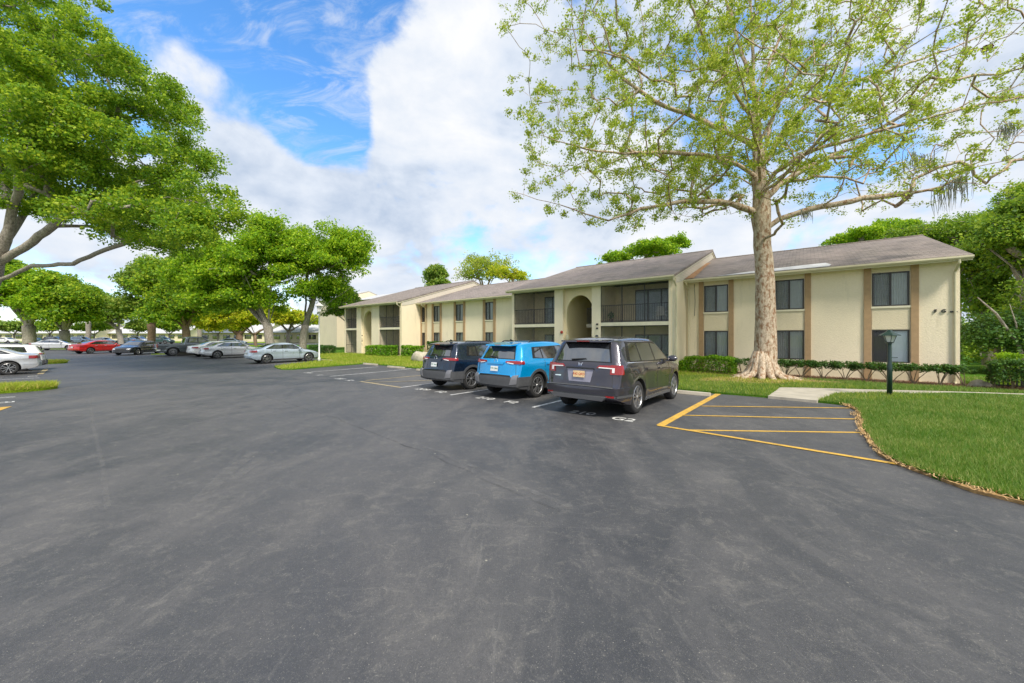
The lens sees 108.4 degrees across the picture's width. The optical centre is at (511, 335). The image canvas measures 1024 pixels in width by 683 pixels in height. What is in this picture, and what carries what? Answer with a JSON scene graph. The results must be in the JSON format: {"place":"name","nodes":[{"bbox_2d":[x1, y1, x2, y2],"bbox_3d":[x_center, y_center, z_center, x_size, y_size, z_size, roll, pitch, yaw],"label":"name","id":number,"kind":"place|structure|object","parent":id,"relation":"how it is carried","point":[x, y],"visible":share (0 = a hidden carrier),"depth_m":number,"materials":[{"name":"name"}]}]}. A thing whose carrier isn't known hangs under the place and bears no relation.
{"place":"outdoors","nodes":[
{"label":"outdoors","id":0,"kind":"place"},
{"bbox_2d":[0,379,58,390],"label":"grass","id":1,"kind":"structure","parent":0,"point":[14,385],"depth_m":12.44,"materials":[{"name":"green plant"}]},
{"bbox_2d":[71,336,92,342],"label":"suv","id":2,"kind":"object","parent":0,"point":[76,339],"visible":0.71,"depth_m":87.17,"materials":[{"name":"blue paint"}]},
{"bbox_2d":[0,343,317,344],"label":"road","id":3,"kind":"structure","parent":0,"point":[178,343],"depth_m":88.82,"materials":[{"name":"grey asphalt"}]},
{"bbox_2d":[156,336,174,343],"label":"suv","id":4,"kind":"object","parent":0,"point":[162,339],"visible":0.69,"depth_m":85.20,"materials":[{"name":"teal paint"}]},
{"bbox_2d":[0,341,1002,355],"bbox_3d":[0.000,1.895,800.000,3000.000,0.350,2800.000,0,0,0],"label":"ground","id":5,"kind":"structure","parent":0,"point":[264,342],"depth_m":103.33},
{"bbox_2d":[0,259,26,295],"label":"tree","id":6,"kind":"object","parent":5,"relation":"on","point":[17,261],"visible":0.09,"depth_m":57.82,"materials":[{"name":"green plant"}]},
{"bbox_2d":[0,320,37,342],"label":"tree","id":7,"kind":"object","parent":5,"relation":"on","point":[10,326],"visible":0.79,"depth_m":98.51,"materials":[{"name":"green plant"}]},
{"bbox_2d":[0,263,65,343],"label":"oak tree","id":8,"kind":"object","parent":5,"relation":"on","point":[13,300],"visible":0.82,"depth_m":56.28,"materials":[{"name":"green plant"}]},
{"bbox_2d":[34,321,60,335],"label":"tree","id":9,"kind":"object","parent":5,"relation":"on","point":[47,327],"visible":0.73,"depth_m":96.45,"materials":[{"name":"green plant"}]},
{"bbox_2d":[13,268,107,341],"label":"oak tree","id":10,"kind":"object","parent":5,"relation":"on","point":[77,300],"visible":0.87,"depth_m":58.40,"materials":[{"name":"green plant"}]},
{"bbox_2d":[0,323,122,340],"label":"house","id":11,"kind":"structure","parent":5,"relation":"on","point":[73,333],"depth_m":118.00,"materials":[{"name":"paint"}]},
{"bbox_2d":[70,321,121,338],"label":"tree","id":12,"kind":"object","parent":5,"relation":"on","point":[95,326],"visible":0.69,"depth_m":100.18,"materials":[{"name":"green plant"}]},
{"bbox_2d":[82,282,112,337],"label":"tree","id":13,"kind":"object","parent":5,"relation":"on","point":[88,330],"depth_m":94.79,"materials":[{"name":"green plant"}]},
{"bbox_2d":[90,289,137,343],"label":"tree","id":14,"kind":"object","parent":5,"relation":"on","point":[118,318],"visible":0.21,"depth_m":83.44,"materials":[{"name":"green plant"}]},
{"bbox_2d":[103,254,166,341],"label":"tree","id":15,"kind":"object","parent":5,"relation":"on","point":[126,302],"visible":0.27,"depth_m":64.01,"materials":[{"name":"green plant"}]},
{"bbox_2d":[123,319,147,335],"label":"tree","id":16,"kind":"object","parent":5,"relation":"on","point":[135,325],"visible":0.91,"depth_m":98.44,"materials":[{"name":"green plant"}]},
{"bbox_2d":[109,326,196,340],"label":"house","id":17,"kind":"structure","parent":5,"relation":"on","point":[175,335],"depth_m":122.00,"materials":[{"name":"paint"}]},
{"bbox_2d":[155,319,181,338],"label":"tree","id":18,"kind":"object","parent":5,"relation":"on","point":[171,327],"visible":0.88,"depth_m":96.29,"materials":[{"name":"green plant"}]},
{"bbox_2d":[117,253,238,338],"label":"tree","id":19,"kind":"object","parent":5,"relation":"on","point":[160,304],"visible":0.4,"depth_m":59.46,"materials":[{"name":"green plant"}]},
{"bbox_2d":[161,248,201,336],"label":"tree","id":20,"kind":"object","parent":5,"relation":"on","point":[199,334],"visible":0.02,"depth_m":97.33,"materials":[{"name":"green plant"}]},
{"bbox_2d":[148,207,310,343],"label":"oak tree","id":21,"kind":"object","parent":5,"relation":"on","point":[224,275],"visible":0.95,"depth_m":40.33,"materials":[{"name":"green plant"}]},
{"bbox_2d":[187,304,292,340],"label":"tree","id":22,"kind":"object","parent":5,"relation":"on","point":[213,321],"visible":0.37,"depth_m":75.80,"materials":[{"name":"green plant"}]},
{"bbox_2d":[202,323,280,341],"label":"house","id":23,"kind":"structure","parent":5,"relation":"on","point":[247,336],"depth_m":112.00,"materials":[{"name":"paint"}]},
{"bbox_2d":[218,310,273,345],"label":"tree","id":24,"kind":"object","parent":5,"relation":"on","point":[244,320],"visible":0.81,"depth_m":64.76,"materials":[{"name":"green plant"}]},
{"bbox_2d":[270,308,317,342],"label":"tree","id":25,"kind":"object","parent":5,"relation":"on","point":[294,317],"visible":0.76,"depth_m":92.78,"materials":[{"name":"green plant"}]},
{"bbox_2d":[273,325,317,342],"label":"house","id":26,"kind":"structure","parent":5,"relation":"on","point":[279,332],"depth_m":100.00,"materials":[{"name":"paint"}]},
{"bbox_2d":[960,294,1019,365],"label":"undergrowth","id":27,"kind":"object","parent":5,"relation":"on","point":[976,356],"visible":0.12,"depth_m":24.06,"materials":[{"name":"green plant"}]},
{"bbox_2d":[962,178,1023,355],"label":"woodland tree","id":28,"kind":"object","parent":5,"relation":"on","point":[1000,195],"visible":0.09,"depth_m":34.35,"materials":[{"name":"green plant"}]},
{"bbox_2d":[0,349,1023,682],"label":"parking lot","id":29,"kind":"structure","parent":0,"point":[190,519],"depth_m":3.10,"materials":[{"name":"grey asphalt"}]},
{"bbox_2d":[0,347,41,374],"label":"sedan","id":30,"kind":"object","parent":29,"relation":"on","point":[12,361],"visible":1,"depth_m":18.56,"materials":[{"name":"silver metal"}]},
{"bbox_2d":[0,343,47,370],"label":"suv","id":31,"kind":"object","parent":29,"relation":"on","point":[27,347],"visible":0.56,"depth_m":20.85,"materials":[{"name":"white paint"}]},
{"bbox_2d":[0,386,57,393],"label":"grass island","id":32,"kind":"structure","parent":29,"relation":"on","point":[28,390],"depth_m":12.23,"materials":[{"name":"green plant"}]},
{"bbox_2d":[29,339,76,349],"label":"sedan","id":33,"kind":"object","parent":29,"relation":"on","point":[54,344],"visible":0.65,"depth_m":48.84,"materials":[{"name":"silver metal"}]},
{"bbox_2d":[67,340,119,353],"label":"sedan","id":34,"kind":"object","parent":29,"relation":"on","point":[90,347],"visible":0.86,"depth_m":40.31,"materials":[{"name":"red paint"}]},
{"bbox_2d":[112,340,159,354],"bbox_3d":[-39.323,1.284,38.944,2.352,1.461,4.833,0,0,-12],"label":"sedan","id":35,"kind":"object","parent":29,"relation":"on","point":[136,347],"visible":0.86,"depth_m":37.93,"materials":[{"name":"blue paint"}]},
{"bbox_2d":[153,336,208,355],"bbox_3d":[-32.355,1.074,37.466,2.431,1.882,5.730,0,0,38],"label":"pickup truck","id":36,"kind":"object","parent":29,"relation":"on","point":[171,349],"visible":0.69,"depth_m":35.98,"materials":[{"name":"grey paint"}]},
{"bbox_2d":[186,341,224,356],"bbox_3d":[-28.437,1.284,35.935,2.352,1.461,4.833,0,0,30],"label":"sedan","id":37,"kind":"object","parent":29,"relation":"on","point":[193,349],"visible":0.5,"depth_m":34.08,"materials":[{"name":"white paint"}]},
{"bbox_2d":[198,341,255,358],"bbox_3d":[-25.110,1.284,33.364,2.352,1.461,4.833,0,0,38],"label":"sedan","id":38,"kind":"object","parent":29,"relation":"on","point":[225,348],"visible":0.8,"depth_m":32.19,"materials":[{"name":"silver metal"}]},
{"bbox_2d":[244,342,317,362],"bbox_3d":[-17.194,1.284,27.840,2.352,1.461,4.833,0,0,39],"label":"sedan","id":39,"kind":"object","parent":29,"relation":"on","point":[267,353],"visible":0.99,"depth_m":26.85,"materials":[{"name":"silver metal"}]},
{"bbox_2d":[420,339,493,388],"bbox_3d":[-1.265,1.041,14.436,2.348,1.730,4.620,0,-1,40],"label":"suv","id":40,"kind":"object","parent":29,"relation":"on","point":[450,361],"visible":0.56,"depth_m":12.75,"materials":[{"name":"blue paint"}]},
{"bbox_2d":[475,339,559,397],"bbox_3d":[0.899,1.009,12.554,2.348,1.730,4.620,0,-1,40],"label":"suv","id":41,"kind":"object","parent":29,"relation":"on","point":[516,364],"visible":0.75,"depth_m":10.90,"materials":[{"name":"blue paint"}]},
{"bbox_2d":[547,335,678,413],"bbox_3d":[3.020,0.922,10.177,2.445,1.825,4.970,0,-1,40],"label":"suv","id":42,"kind":"object","parent":29,"relation":"on","point":[630,374],"visible":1,"depth_m":8.51,"materials":[{"name":"paint"}]},
{"bbox_2d":[657,394,719,425],"bbox_3d":[4.743,1.823,9.523,0.160,0.075,5.684,0,0,39],"label":"stall line","id":43,"kind":"object","parent":29,"relation":"on","point":[678,415],"visible":1,"depth_m":8.76,"materials":[{"name":"yellow paint"}]},
{"bbox_2d":[677,390,710,395],"bbox_3d":[5.369,1.808,11.756,1.700,0.110,0.153,0,0,39],"label":"wheel stop","id":44,"kind":"object","parent":29,"relation":"on","point":[693,393],"visible":0.54,"depth_m":11.48,"materials":[{"name":"concrete"}]},
{"bbox_2d":[685,415,851,418],"bbox_3d":[5.654,1.795,8.099,3.670,0.008,0.080,0,0,7],"label":"stall line","id":45,"kind":"object","parent":29,"relation":"on","point":[775,417],"visible":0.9,"depth_m":8.05,"materials":[{"name":"yellow paint"}]},
{"bbox_2d":[657,425,897,464],"bbox_3d":[4.069,1.763,6.154,3.330,0.040,0.100,0,0,45],"label":"stall line","id":46,"kind":"object","parent":29,"relation":"on","point":[784,445],"visible":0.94,"depth_m":5.83,"materials":[{"name":"yellow paint"}]},
{"bbox_2d":[695,430,859,432],"bbox_3d":[4.893,1.778,6.839,3.131,0.004,0.080,0,0,3],"label":"stall line","id":47,"kind":"object","parent":29,"relation":"on","point":[778,431],"visible":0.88,"depth_m":6.82,"materials":[{"name":"yellow paint"}]},
{"bbox_2d":[845,405,1023,504],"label":"dirt edge","id":48,"kind":"object","parent":29,"relation":"on","point":[985,493],"visible":0.29,"depth_m":4.19,"materials":[{"name":"soil"},{"name":"dry leaves"}]},
{"bbox_2d":[0,0,1023,324],"label":"sky","id":49,"kind":"structure","parent":0,"point":[387,117],"materials":[{"name":"blue"}]},
{"bbox_2d":[275,352,949,400],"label":"grass","id":50,"kind":"structure","parent":0,"point":[404,360],"depth_m":21.95,"materials":[{"name":"green plant"}]},
{"bbox_2d":[251,345,1023,500],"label":"lawn","id":51,"kind":"structure","parent":0,"point":[974,365],"depth_m":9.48,"materials":[{"name":"green plant"}]},
{"bbox_2d":[315,303,322,361],"bbox_3d":[-14.101,-0.206,27.032,0.600,4.350,0.520,0,0,0],"label":"street lamp","id":52,"kind":"object","parent":51,"relation":"on","point":[319,306],"visible":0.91,"depth_m":27.00,"materials":[{"name":"white metal"}]},
{"bbox_2d":[308,344,335,353],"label":"hedge","id":53,"kind":"object","parent":51,"relation":"on","point":[322,348],"visible":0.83,"depth_m":39.24,"materials":[{"name":"green plant"}]},
{"bbox_2d":[267,216,380,348],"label":"oak tree","id":54,"kind":"object","parent":51,"relation":"on","point":[341,251],"visible":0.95,"depth_m":44.10,"materials":[{"name":"green plant"}]},
{"bbox_2d":[317,292,361,320],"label":"tree","id":55,"kind":"object","parent":51,"relation":"on","point":[337,312],"visible":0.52,"depth_m":51.04,"materials":[{"name":"green plant"}]},
{"bbox_2d":[320,291,392,346],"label":"apartment block","id":56,"kind":"structure","parent":51,"relation":"on","point":[332,330],"depth_m":61.34,"materials":[{"name":"paint"}]},
{"bbox_2d":[364,344,397,356],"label":"hedge","id":57,"kind":"object","parent":51,"relation":"on","point":[386,351],"visible":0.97,"depth_m":34.30,"materials":[{"name":"green plant"}]},
{"bbox_2d":[401,345,424,356],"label":"hedge","id":58,"kind":"object","parent":51,"relation":"on","point":[406,351],"visible":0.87,"depth_m":33.36,"materials":[{"name":"green plant"}]},
{"bbox_2d":[411,351,426,360],"bbox_3d":[-6.828,1.616,27.849,1.586,0.824,1.023,0,0,0],"label":"boulder","id":59,"kind":"object","parent":51,"relation":"on","point":[417,355],"visible":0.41,"depth_m":27.49,"materials":[{"name":"stone"}]},
{"bbox_2d":[421,264,450,285],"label":"tree","id":60,"kind":"object","parent":51,"relation":"on","point":[435,274],"visible":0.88,"depth_m":71.98,"materials":[{"name":"green plant"}]},
{"bbox_2d":[451,248,519,284],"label":"tree","id":61,"kind":"object","parent":51,"relation":"on","point":[475,263],"visible":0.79,"depth_m":64.77,"materials":[{"name":"green plant"}]},
{"bbox_2d":[485,263,531,281],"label":"tree","id":62,"kind":"object","parent":51,"relation":"on","point":[501,272],"visible":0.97,"depth_m":59.04,"materials":[{"name":"green plant"}]},
{"bbox_2d":[594,231,691,263],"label":"tree","id":63,"kind":"object","parent":51,"relation":"on","point":[655,247],"visible":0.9,"depth_m":42.71,"materials":[{"name":"green plant"}]},
{"bbox_2d":[339,234,974,383],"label":"apartment building","id":64,"kind":"structure","parent":51,"relation":"on","point":[850,302],"depth_m":20.06,"materials":[{"name":"beige paint"}]},
{"bbox_2d":[433,306,439,322],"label":"window","id":65,"kind":"structure","parent":64,"relation":"in","point":[436,308],"depth_m":34.69,"materials":[{"name":"grey glass"}]},
{"bbox_2d":[455,304,462,321],"bbox_3d":[-4.579,-1.950,32.836,1.000,1.560,0.310,0,0,38],"label":"window","id":66,"kind":"structure","parent":64,"relation":"in","point":[459,307],"depth_m":32.82,"materials":[{"name":"grey glass"}]},
{"bbox_2d":[485,302,492,320],"bbox_3d":[-1.808,-1.950,30.628,0.960,1.560,0.310,0,0,39],"label":"window","id":67,"kind":"structure","parent":64,"relation":"in","point":[488,305],"depth_m":30.59,"materials":[{"name":"grey glass"}]},
{"bbox_2d":[545,297,553,321],"bbox_3d":[3.179,-1.780,26.505,1.981,2.000,0.045,0,0,39],"label":"sliding door","id":68,"kind":"structure","parent":64,"relation":"in","point":[549,301],"depth_m":26.88,"materials":[{"name":"grey glass"}]},
{"bbox_2d":[635,334,667,357],"bbox_3d":[8.578,0.960,22.211,2.343,2.000,0.045,0,0,39],"label":"sliding door","id":69,"kind":"structure","parent":64,"relation":"in","point":[661,341],"depth_m":22.02,"materials":[{"name":"grey glass"}]},
{"bbox_2d":[635,288,667,321],"bbox_3d":[8.578,-1.780,22.211,2.343,2.000,0.045,0,0,39],"label":"sliding door","id":70,"kind":"structure","parent":64,"relation":"in","point":[657,296],"depth_m":22.38,"materials":[{"name":"grey glass"}]},
{"bbox_2d":[704,331,727,356],"bbox_3d":[11.207,0.525,20.277,1.260,1.510,0.310,0,0,39],"label":"window","id":71,"kind":"structure","parent":64,"relation":"in","point":[715,342],"depth_m":20.22,"materials":[{"name":"grey glass"}]},
{"bbox_2d":[703,284,728,313],"bbox_3d":[11.207,-1.950,20.277,1.260,1.560,0.310,0,0,39],"label":"window","id":72,"kind":"structure","parent":64,"relation":"in","point":[715,296],"depth_m":20.22,"materials":[{"name":"grey glass"}]},
{"bbox_2d":[775,279,804,311],"bbox_3d":[13.713,-1.950,18.284,1.250,1.560,0.310,0,0,38],"label":"window","id":73,"kind":"structure","parent":64,"relation":"in","point":[789,294],"depth_m":18.22,"materials":[{"name":"grey glass"}]},
{"bbox_2d":[777,330,803,360],"bbox_3d":[13.713,0.525,18.284,1.250,1.510,0.310,0,0,38],"label":"window","id":74,"kind":"structure","parent":64,"relation":"in","point":[790,343],"depth_m":18.22,"materials":[{"name":"grey glass"}]},
{"bbox_2d":[871,271,910,308],"bbox_3d":[16.460,-1.950,16.098,1.250,1.560,0.310,0,0,38],"label":"window","id":75,"kind":"structure","parent":64,"relation":"in","point":[889,289],"depth_m":16.04,"materials":[{"name":"grey glass"}]},
{"bbox_2d":[872,330,910,364],"bbox_3d":[16.460,0.525,16.098,1.250,1.510,0.310,0,0,38],"label":"window","id":76,"kind":"structure","parent":64,"relation":"in","point":[901,345],"depth_m":15.99,"materials":[{"name":"grey glass"}]},
{"bbox_2d":[495,0,1023,380],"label":"sycamore tree","id":77,"kind":"object","parent":51,"relation":"on","point":[762,363],"visible":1,"depth_m":14.57,"materials":[{"name":"green plant"}]},
{"bbox_2d":[905,150,933,176],"bbox_3d":[16.797,-7.038,15.204,1.137,1.101,0.474,0,0,0],"label":"spanish moss","id":78,"kind":"object","parent":77,"relation":"hanging from","point":[921,156],"visible":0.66,"depth_m":15.20,"materials":[{"name":"grey plant"}]},
{"bbox_2d":[931,171,974,216],"bbox_3d":[17.371,-5.570,14.610,1.337,1.810,0.481,0,0,9],"label":"spanish moss","id":79,"kind":"object","parent":77,"relation":"hanging from","point":[949,194],"visible":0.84,"depth_m":14.56,"materials":[{"name":"grey plant"}]},
{"bbox_2d":[995,120,1023,145],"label":"spanish moss","id":80,"kind":"object","parent":77,"relation":"hanging from","point":[1009,124],"visible":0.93,"depth_m":14.73,"materials":[{"name":"grey plant"}]},
{"bbox_2d":[686,370,1023,390],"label":"mulch bed","id":81,"kind":"object","parent":51,"relation":"on","point":[873,380],"visible":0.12,"depth_m":15.53,"materials":[{"name":"brown plant"}]},
{"bbox_2d":[683,354,738,373],"bbox_3d":[10.492,1.560,19.507,2.610,1.124,1.277,0,0,39],"label":"hedge","id":82,"kind":"object","parent":81,"relation":"on","point":[719,360],"visible":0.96,"depth_m":19.24,"materials":[{"name":"green plant"}]},
{"bbox_2d":[728,357,749,372],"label":"shrub","id":83,"kind":"object","parent":81,"relation":"on","point":[739,361],"visible":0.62,"depth_m":18.40,"materials":[{"name":"green plant"}]},
{"bbox_2d":[777,359,800,374],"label":"shrub","id":84,"kind":"object","parent":81,"relation":"on","point":[779,361],"visible":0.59,"depth_m":17.48,"materials":[{"name":"green plant"}]},
{"bbox_2d":[782,359,818,376],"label":"shrub","id":85,"kind":"object","parent":81,"relation":"on","point":[802,363],"visible":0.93,"depth_m":16.98,"materials":[{"name":"green plant"}]},
{"bbox_2d":[802,360,841,378],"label":"shrub","id":86,"kind":"object","parent":81,"relation":"on","point":[821,364],"visible":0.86,"depth_m":16.52,"materials":[{"name":"green plant"}]},
{"bbox_2d":[824,361,864,379],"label":"shrub","id":87,"kind":"object","parent":81,"relation":"on","point":[842,365],"visible":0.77,"depth_m":16.07,"materials":[{"name":"green plant"}]},
{"bbox_2d":[845,361,885,380],"bbox_3d":[15.112,1.565,15.747,1.440,0.932,0.925,0,0,38],"label":"shrub","id":88,"kind":"object","parent":81,"relation":"on","point":[856,364],"visible":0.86,"depth_m":15.69,"materials":[{"name":"green plant"}]},
{"bbox_2d":[865,362,915,381],"bbox_3d":[15.628,1.556,15.268,0.784,0.951,1.474,0,0,-39],"label":"shrub","id":89,"kind":"object","parent":81,"relation":"on","point":[894,365],"visible":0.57,"depth_m":15.25,"materials":[{"name":"green plant"}]},
{"bbox_2d":[893,362,941,382],"bbox_3d":[16.136,1.556,14.862,1.476,0.947,0.808,0,0,39],"label":"shrub","id":90,"kind":"object","parent":81,"relation":"on","point":[911,368],"visible":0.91,"depth_m":14.76,"materials":[{"name":"green plant"}]},
{"bbox_2d":[918,363,955,384],"bbox_3d":[16.669,1.569,14.500,0.894,0.920,1.196,0,0,-28],"label":"shrub","id":91,"kind":"object","parent":81,"relation":"on","point":[937,370],"visible":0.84,"depth_m":14.36,"materials":[{"name":"green plant"}]},
{"bbox_2d":[941,363,993,385],"bbox_3d":[17.273,1.551,14.081,1.477,0.956,0.955,0,0,38],"label":"shrub","id":92,"kind":"object","parent":81,"relation":"on","point":[962,368],"visible":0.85,"depth_m":13.96,"materials":[{"name":"green plant"}]},
{"bbox_2d":[967,379,992,386],"bbox_3d":[17.821,1.884,14.120,0.768,0.372,0.461,0,0,0],"label":"boulder","id":93,"kind":"object","parent":81,"relation":"on","point":[978,382],"visible":0.56,"depth_m":13.97,"materials":[{"name":"stone"}]},
{"bbox_2d":[985,357,1023,388],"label":"hedge","id":94,"kind":"object","parent":81,"relation":"on","point":[995,374],"visible":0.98,"depth_m":13.21,"materials":[{"name":"green plant"}]},
{"bbox_2d":[990,368,1023,387],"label":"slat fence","id":95,"kind":"object","parent":81,"relation":"on","point":[1021,384],"visible":0.16,"depth_m":13.85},
{"bbox_2d":[994,351,1023,386],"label":"hedge","id":96,"kind":"object","parent":81,"relation":"on","point":[1001,355],"visible":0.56,"depth_m":13.98,"materials":[{"name":"green plant"}]},
{"bbox_2d":[819,217,924,245],"bbox_3d":[35.111,-4.657,35.810,8.310,13.581,5.406,0,0,0],"label":"tree","id":97,"kind":"object","parent":51,"relation":"on","point":[864,232],"visible":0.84,"depth_m":34.70,"materials":[{"name":"green plant"}]},
{"bbox_2d":[878,330,900,394],"bbox_3d":[11.050,0.825,10.816,0.490,1.950,0.424,0,0,0],"label":"street lamp","id":98,"kind":"object","parent":51,"relation":"on","point":[889,336],"visible":0.94,"depth_m":10.78,"materials":[{"name":"green metal"}]},
{"bbox_2d":[872,206,985,359],"bbox_3d":[35.116,-4.173,29.989,9.496,12.632,6.048,0,0,0],"label":"woodland tree","id":99,"kind":"object","parent":51,"relation":"on","point":[945,230],"visible":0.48,"depth_m":29.09,"materials":[{"name":"green plant"}]},
{"bbox_2d":[839,402,1020,499],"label":"dry grass","id":100,"kind":"structure","parent":51,"relation":"on","point":[859,426],"depth_m":5.40,"materials":[{"name":"plant"}]},
{"bbox_2d":[950,239,1020,365],"bbox_3d":[30.483,-2.227,24.303,4.284,8.702,4.858,0,0,0],"label":"woodland tree","id":101,"kind":"object","parent":51,"relation":"on","point":[979,286],"visible":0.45,"depth_m":23.50,"materials":[{"name":"green plant"}]},
{"bbox_2d":[955,191,1023,302],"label":"woodland tree","id":102,"kind":"object","parent":51,"relation":"on","point":[1002,228],"visible":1,"depth_m":21.23,"materials":[{"name":"green plant"}]},
{"bbox_2d":[960,308,1023,359],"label":"woodland tree","id":103,"kind":"object","parent":51,"relation":"on","point":[987,330],"visible":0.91,"depth_m":18.10,"materials":[{"name":"green plant"}]},
{"bbox_2d":[976,276,1023,350],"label":"woodland tree","id":104,"kind":"object","parent":51,"relation":"on","point":[1018,290],"visible":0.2,"depth_m":20.28,"materials":[{"name":"green plant"}]},
{"bbox_2d":[977,297,1023,359],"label":"fallen branch","id":105,"kind":"object","parent":51,"relation":"on","point":[1002,322],"visible":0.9,"depth_m":17.68,"materials":[{"name":"grey plant"}]},
{"bbox_2d":[768,387,1022,402],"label":"path","id":106,"kind":"structure","parent":0,"point":[812,395],"depth_m":11.50,"materials":[{"name":"concrete"}]},
{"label":"grass island","id":107,"kind":"structure","parent":0,"visible":0},
{"bbox_2d":[0,0,258,285],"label":"oak tree","id":108,"kind":"object","parent":107,"relation":"on","point":[48,123],"visible":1,"depth_m":17.62,"materials":[{"name":"green plant"}]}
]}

